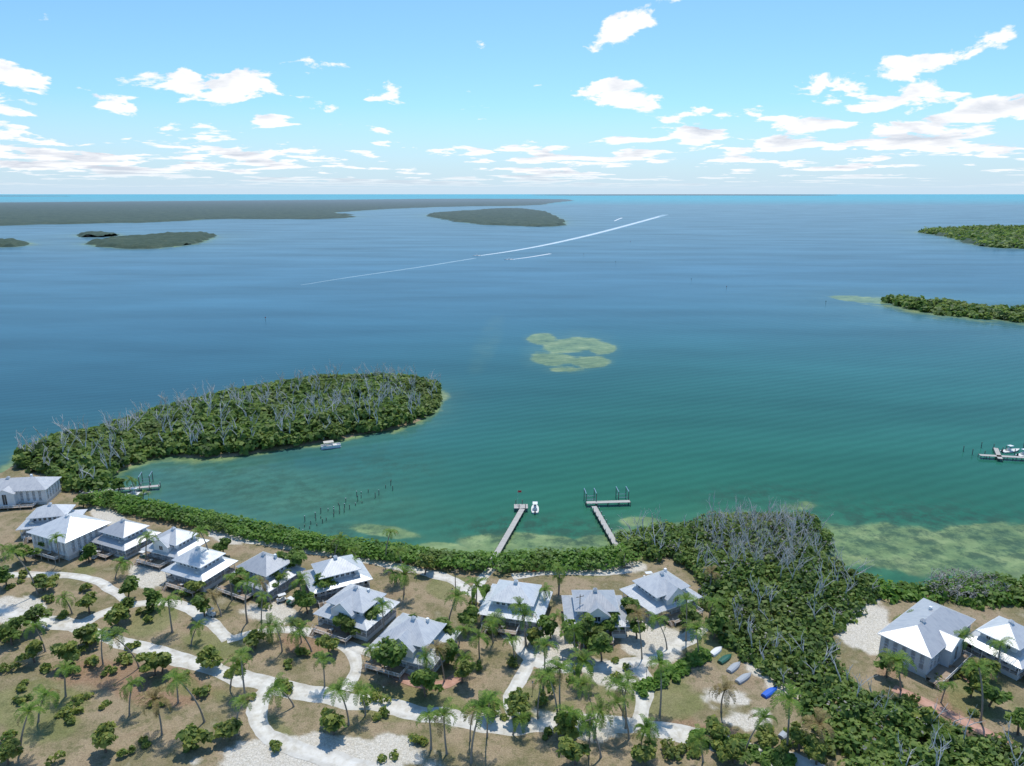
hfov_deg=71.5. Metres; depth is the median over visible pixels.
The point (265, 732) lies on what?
sand tracks
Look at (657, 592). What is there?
house
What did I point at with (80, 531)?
house
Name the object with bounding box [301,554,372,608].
house
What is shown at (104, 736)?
shrubs
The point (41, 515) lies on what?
house
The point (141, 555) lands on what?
golf cart
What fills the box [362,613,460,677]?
house
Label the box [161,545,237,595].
house
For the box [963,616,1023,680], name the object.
house
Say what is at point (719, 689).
dry palm fronds
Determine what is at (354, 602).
house
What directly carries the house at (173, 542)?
on the ground
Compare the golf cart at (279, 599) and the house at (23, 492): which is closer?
the golf cart at (279, 599)
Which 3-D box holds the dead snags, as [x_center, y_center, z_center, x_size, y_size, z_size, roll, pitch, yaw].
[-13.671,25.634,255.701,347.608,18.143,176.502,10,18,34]
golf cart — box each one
[139,550,144,557]
[206,607,215,617]
[276,592,286,602]
[286,596,294,606]
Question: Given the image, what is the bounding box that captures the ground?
[0,235,1023,765]
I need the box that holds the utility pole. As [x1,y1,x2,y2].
[585,716,594,758]
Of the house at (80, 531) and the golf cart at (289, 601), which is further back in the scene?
the house at (80, 531)
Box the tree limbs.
[5,488,1019,765]
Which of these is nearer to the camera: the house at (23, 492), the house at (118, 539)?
the house at (118, 539)
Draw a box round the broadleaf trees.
[0,448,1023,752]
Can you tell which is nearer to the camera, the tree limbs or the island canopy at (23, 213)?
the tree limbs
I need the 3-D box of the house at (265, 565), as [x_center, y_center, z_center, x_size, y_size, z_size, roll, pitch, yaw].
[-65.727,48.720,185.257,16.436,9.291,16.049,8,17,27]
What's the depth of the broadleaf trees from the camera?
162.45 m
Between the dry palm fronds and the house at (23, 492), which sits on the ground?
the house at (23, 492)
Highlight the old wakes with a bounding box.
[303,215,665,284]
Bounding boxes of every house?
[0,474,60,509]
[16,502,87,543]
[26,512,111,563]
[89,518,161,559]
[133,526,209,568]
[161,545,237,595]
[214,551,304,602]
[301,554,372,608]
[308,583,399,645]
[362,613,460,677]
[478,579,552,636]
[561,588,629,648]
[619,568,702,626]
[877,598,975,690]
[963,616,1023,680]
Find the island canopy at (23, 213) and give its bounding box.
[0,194,1023,248]
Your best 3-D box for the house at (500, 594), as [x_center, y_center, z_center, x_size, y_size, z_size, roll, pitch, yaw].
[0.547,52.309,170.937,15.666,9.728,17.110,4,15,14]
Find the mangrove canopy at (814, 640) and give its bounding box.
[12,224,1023,765]
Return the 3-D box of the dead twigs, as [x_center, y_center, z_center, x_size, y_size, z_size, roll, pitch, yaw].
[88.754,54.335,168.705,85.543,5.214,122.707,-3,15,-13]
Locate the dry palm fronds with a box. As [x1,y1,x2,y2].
[7,477,979,742]
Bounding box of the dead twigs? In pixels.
[640,510,1023,765]
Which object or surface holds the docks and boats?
in the water
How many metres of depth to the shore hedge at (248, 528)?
195.31 m
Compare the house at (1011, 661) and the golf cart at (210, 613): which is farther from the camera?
the golf cart at (210, 613)
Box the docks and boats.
[80,217,1023,739]
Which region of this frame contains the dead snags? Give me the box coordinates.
[14,362,1023,765]
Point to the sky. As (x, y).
(97, 96)
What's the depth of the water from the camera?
448.85 m
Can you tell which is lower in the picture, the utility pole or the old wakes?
the utility pole
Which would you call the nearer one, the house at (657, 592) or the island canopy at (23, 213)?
the house at (657, 592)
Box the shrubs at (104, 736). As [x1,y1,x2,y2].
[0,553,1000,765]
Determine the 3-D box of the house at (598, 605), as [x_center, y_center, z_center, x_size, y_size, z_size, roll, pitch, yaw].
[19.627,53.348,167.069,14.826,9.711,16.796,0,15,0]
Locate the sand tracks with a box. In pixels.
[0,531,1019,765]
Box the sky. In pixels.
[0,0,1023,193]
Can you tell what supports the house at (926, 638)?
on the ground
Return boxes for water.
[0,194,1023,594]
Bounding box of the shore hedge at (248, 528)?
[88,488,1023,765]

